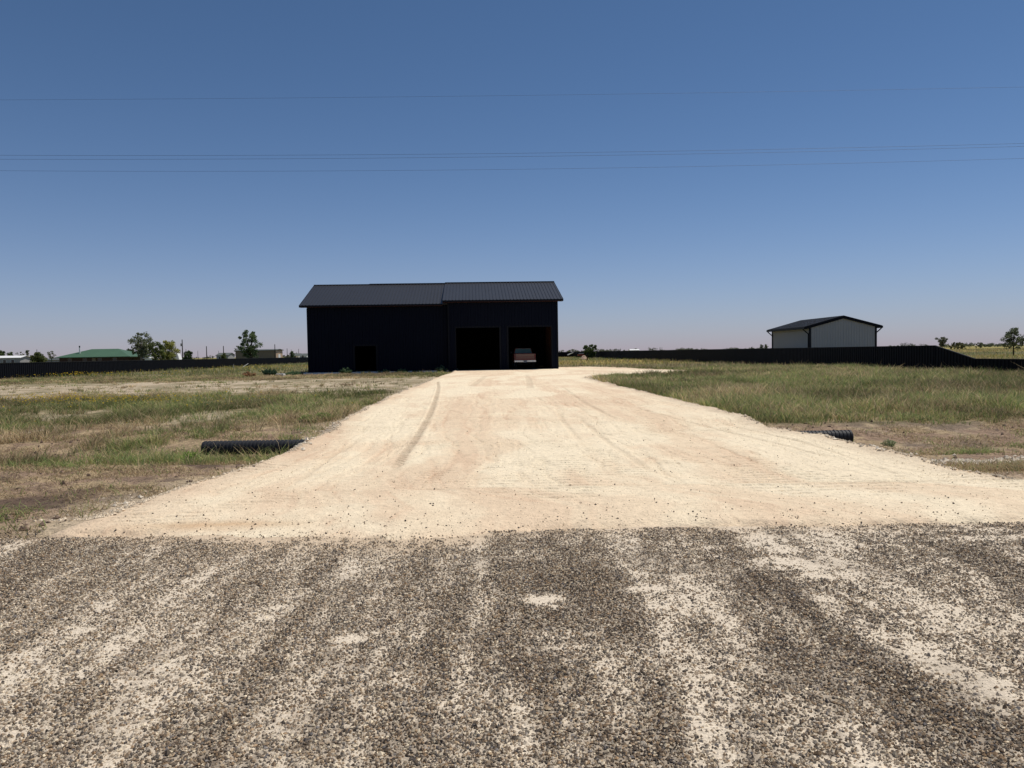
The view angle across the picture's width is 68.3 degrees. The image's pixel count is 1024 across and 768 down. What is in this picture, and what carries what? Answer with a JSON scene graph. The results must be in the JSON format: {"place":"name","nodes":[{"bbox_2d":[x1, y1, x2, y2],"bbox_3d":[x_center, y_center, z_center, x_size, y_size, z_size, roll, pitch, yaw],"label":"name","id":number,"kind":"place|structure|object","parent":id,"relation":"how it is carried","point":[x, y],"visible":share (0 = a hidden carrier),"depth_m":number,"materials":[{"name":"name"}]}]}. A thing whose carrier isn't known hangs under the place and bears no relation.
{"place":"outdoors","nodes":[
{"label":"outdoors","id":0,"kind":"place"},
{"bbox_2d":[0,370,451,469],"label":"grass","id":1,"kind":"structure","parent":0,"point":[151,411],"depth_m":21.28,"materials":[{"name":"green plant"}]},
{"bbox_2d":[0,521,1023,767],"bbox_3d":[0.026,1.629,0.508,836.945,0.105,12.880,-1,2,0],"label":"road","id":2,"kind":"structure","parent":0,"point":[988,681],"depth_m":4.04,"materials":[{"name":"grey gravel"}]},
{"bbox_2d":[0,345,1023,539],"bbox_3d":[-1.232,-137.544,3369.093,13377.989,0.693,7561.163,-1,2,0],"label":"ground","id":3,"kind":"structure","parent":0,"point":[966,429],"depth_m":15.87,"materials":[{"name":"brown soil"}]},
{"bbox_2d":[0,355,30,362],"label":"mobile home","id":4,"kind":"object","parent":3,"relation":"on","point":[13,359],"visible":0.65,"depth_m":211.83,"materials":[{"name":"white paint"}]},
{"bbox_2d":[29,352,47,361],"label":"bush","id":5,"kind":"object","parent":3,"relation":"on","point":[38,357],"visible":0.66,"depth_m":149.31,"materials":[{"name":"green plant"}]},
{"bbox_2d":[47,351,55,357],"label":"tree","id":6,"kind":"object","parent":3,"relation":"on","point":[49,353],"visible":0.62,"depth_m":239.49,"materials":[{"name":"green plant"}]},
{"bbox_2d":[46,358,58,361],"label":"outbuilding","id":7,"kind":"structure","parent":3,"relation":"on","point":[53,360],"depth_m":214.83,"materials":[{"name":"grey metal"}]},
{"bbox_2d":[50,346,152,361],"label":"house","id":8,"kind":"structure","parent":3,"relation":"on","point":[105,355],"depth_m":190.16,"materials":[{"name":"green metal"}]},
{"bbox_2d":[127,332,156,359],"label":"tree","id":9,"kind":"object","parent":3,"relation":"on","point":[141,347],"visible":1,"depth_m":185.23,"materials":[{"name":"green plant"}]},
{"bbox_2d":[0,357,307,378],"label":"metal fence","id":10,"kind":"object","parent":3,"relation":"on","point":[24,369],"visible":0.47,"depth_m":84.66,"materials":[{"name":"black metal"}]},
{"bbox_2d":[144,342,165,359],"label":"tree","id":11,"kind":"object","parent":3,"relation":"on","point":[153,350],"visible":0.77,"depth_m":191.40,"materials":[{"name":"green plant"}]},
{"bbox_2d":[157,340,180,359],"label":"tree","id":12,"kind":"object","parent":3,"relation":"on","point":[169,346],"visible":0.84,"depth_m":195.38,"materials":[{"name":"green plant"}]},
{"bbox_2d":[171,354,181,359],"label":"travel trailer","id":13,"kind":"object","parent":3,"relation":"on","point":[178,357],"visible":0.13,"depth_m":222.08,"materials":[{"name":"white paint"}]},
{"bbox_2d":[1,364,368,426],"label":"wildflowers","id":14,"kind":"object","parent":3,"relation":"on","point":[117,396],"visible":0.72,"depth_m":25.68,"materials":[{"name":"yellow plant"}]},
{"bbox_2d":[182,350,192,358],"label":"bush","id":15,"kind":"object","parent":3,"relation":"on","point":[187,354],"visible":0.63,"depth_m":189.39,"materials":[{"name":"green plant"}]},
{"bbox_2d":[180,451,198,462],"bbox_3d":[-5.537,1.273,12.960,0.300,0.255,0.369,0,2,12],"label":"weed","id":16,"kind":"object","parent":3,"relation":"on","point":[194,453],"visible":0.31,"depth_m":12.91,"materials":[{"name":"green plant"}]},
{"bbox_2d":[215,353,234,358],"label":"house","id":17,"kind":"structure","parent":3,"relation":"on","point":[228,355],"depth_m":331.13,"materials":[{"name":"white paint"}]},
{"bbox_2d":[243,371,255,376],"bbox_3d":[-20.875,-0.759,59.944,1.052,0.572,1.096,-1,2,0],"label":"weed","id":18,"kind":"object","parent":3,"relation":"on","point":[247,373],"visible":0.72,"depth_m":59.88,"materials":[{"name":"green plant"}]},
{"bbox_2d":[238,330,262,357],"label":"tree","id":19,"kind":"object","parent":3,"relation":"on","point":[251,351],"visible":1,"depth_m":167.29,"materials":[{"name":"green plant"}]},
{"bbox_2d":[235,349,282,357],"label":"workshop","id":20,"kind":"structure","parent":3,"relation":"on","point":[268,353],"depth_m":196.71,"materials":[{"name":"white paint"}]},
{"bbox_2d":[261,368,277,375],"bbox_3d":[-20.544,-0.988,64.038,1.333,0.805,1.408,-3,3,-36],"label":"bush","id":21,"kind":"object","parent":3,"relation":"on","point":[269,372],"visible":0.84,"depth_m":63.77,"materials":[{"name":"green plant"}]},
{"bbox_2d":[282,370,300,375],"bbox_3d":[-18.792,-0.813,64.446,1.708,0.698,1.427,1,3,35],"label":"bush","id":22,"kind":"object","parent":3,"relation":"on","point":[294,373],"visible":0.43,"depth_m":64.27,"materials":[{"name":"green plant"}]},
{"bbox_2d":[299,353,307,356],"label":"house","id":23,"kind":"structure","parent":3,"relation":"on","point":[303,355],"depth_m":401.77,"materials":[{"name":"white paint"}]},
{"bbox_2d":[298,414,314,421],"bbox_3d":[-5.003,0.851,18.449,0.444,0.230,0.434,-1,2,0],"label":"weed","id":24,"kind":"object","parent":3,"relation":"on","point":[302,416],"visible":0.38,"depth_m":18.35,"materials":[{"name":"green plant"}]},
{"bbox_2d":[315,412,332,419],"bbox_3d":[-4.673,0.816,18.657,0.511,0.284,0.534,1,3,42],"label":"bush","id":25,"kind":"object","parent":3,"relation":"on","point":[322,413],"visible":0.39,"depth_m":18.54,"materials":[{"name":"green plant"}]},
{"bbox_2d":[339,367,352,373],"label":"bush","id":26,"kind":"object","parent":3,"relation":"on","point":[346,370],"visible":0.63,"depth_m":65.35,"materials":[{"name":"green plant"}]},
{"bbox_2d":[299,281,562,374],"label":"barn","id":27,"kind":"structure","parent":3,"relation":"on","point":[393,327],"depth_m":67.29,"materials":[{"name":"black metal"}]},
{"bbox_2d":[511,348,535,368],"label":"pickup truck","id":28,"kind":"object","parent":27,"relation":"in","point":[520,355],"visible":0.99,"depth_m":70.05,"materials":[{"name":"red paint"}]},
{"bbox_2d":[435,365,446,371],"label":"bush","id":29,"kind":"object","parent":3,"relation":"on","point":[442,368],"visible":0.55,"depth_m":65.17,"materials":[{"name":"green plant"}]},
{"bbox_2d":[1,418,1013,530],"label":"soil clods","id":30,"kind":"object","parent":3,"relation":"on","point":[58,517],"visible":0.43,"depth_m":10.67,"materials":[{"name":"soil"}]},
{"bbox_2d":[28,375,1023,521],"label":"rubble","id":31,"kind":"object","parent":3,"relation":"on","point":[125,504],"visible":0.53,"depth_m":10.72,"materials":[{"name":"gravel"}]},
{"bbox_2d":[201,430,853,454],"bbox_3d":[0.329,1.112,14.358,12.312,0.280,0.270,-1,2,-1],"label":"culvert pipe","id":32,"kind":"object","parent":3,"relation":"on","point":[256,445],"visible":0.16,"depth_m":14.17,"materials":[{"name":"plastic"}]},
{"bbox_2d":[558,352,570,356],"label":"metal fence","id":33,"kind":"object","parent":3,"relation":"on","point":[562,354],"visible":0.02,"depth_m":228.14,"materials":[{"name":"black metal"}]},
{"bbox_2d":[583,344,596,357],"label":"tree","id":34,"kind":"object","parent":3,"relation":"on","point":[589,350],"visible":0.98,"depth_m":177.26,"materials":[{"name":"green plant"}]},
{"bbox_2d":[159,342,1023,358],"bbox_3d":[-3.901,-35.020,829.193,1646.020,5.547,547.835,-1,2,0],"label":"treeline","id":35,"kind":"object","parent":3,"relation":"on","point":[947,345],"visible":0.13,"depth_m":652.12,"materials":[{"name":"green plant"}]},
{"bbox_2d":[571,345,1023,370],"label":"metal fence","id":36,"kind":"object","parent":3,"relation":"on","point":[932,356],"visible":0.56,"depth_m":60.05,"materials":[{"name":"black metal"}]},
{"bbox_2d":[587,357,1023,425],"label":"grass","id":37,"kind":"structure","parent":3,"relation":"on","point":[764,393],"depth_m":24.94,"materials":[{"name":"green plant"}]},
{"bbox_2d":[880,438,896,446],"bbox_3d":[7.232,1.135,14.438,0.289,0.182,0.267,-2,2,-15],"label":"weed","id":38,"kind":"object","parent":3,"relation":"on","point":[889,442],"visible":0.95,"depth_m":14.45,"materials":[{"name":"green plant"}]},
{"bbox_2d":[935,337,947,346],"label":"tree","id":39,"kind":"object","parent":3,"relation":"on","point":[942,341],"visible":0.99,"depth_m":329.24,"materials":[{"name":"green plant"}]},
{"bbox_2d":[948,342,966,348],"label":"bush","id":40,"kind":"object","parent":3,"relation":"on","point":[962,346],"visible":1,"depth_m":329.46,"materials":[{"name":"green plant"}]},
{"bbox_2d":[929,456,1023,476],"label":"dry grass","id":41,"kind":"structure","parent":3,"relation":"on","point":[1018,465],"depth_m":9.93,"materials":[{"name":"brown plant"}]},
{"bbox_2d":[973,342,985,347],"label":"bush","id":42,"kind":"object","parent":3,"relation":"on","point":[981,346],"visible":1,"depth_m":419.38,"materials":[{"name":"green plant"}]},
{"bbox_2d":[1000,327,1023,355],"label":"tree","id":43,"kind":"object","parent":3,"relation":"on","point":[1011,340],"visible":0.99,"depth_m":107.79,"materials":[{"name":"green plant"}]},
{"bbox_2d":[0,0,1023,358],"label":"sky","id":44,"kind":"structure","parent":0,"point":[97,252],"materials":[{"name":"blue"}]},
{"bbox_2d":[11,348,1023,377],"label":"grass","id":45,"kind":"structure","parent":0,"point":[630,364],"depth_m":90.59,"materials":[{"name":"green plant"}]},
{"bbox_2d":[36,143,1023,155],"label":"power line","id":46,"kind":"object","parent":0,"point":[384,154],"visible":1,"depth_m":23.32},
{"bbox_2d":[60,87,1002,99],"bbox_3d":[-0.150,-9.232,23.638,68.000,0.433,0.005,-1,2,0],"label":"power line","id":47,"kind":"object","parent":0,"point":[507,95],"visible":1,"depth_m":23.64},
{"bbox_2d":[49,366,1023,539],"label":"driveway","id":48,"kind":"structure","parent":0,"point":[466,386],"depth_m":9.25,"materials":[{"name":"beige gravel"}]},
{"bbox_2d":[66,422,1023,537],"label":"loose pebbles","id":49,"kind":"object","parent":48,"relation":"on","point":[546,513],"visible":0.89,"depth_m":7.37,"materials":[{"name":"stone"}]},
{"bbox_2d":[307,146,1023,158],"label":"power line","id":50,"kind":"object","parent":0,"point":[652,154],"visible":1,"depth_m":23.72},
{"bbox_2d":[380,158,1022,170],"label":"power line","id":51,"kind":"object","parent":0,"point":[690,166],"visible":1,"depth_m":23.54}
]}

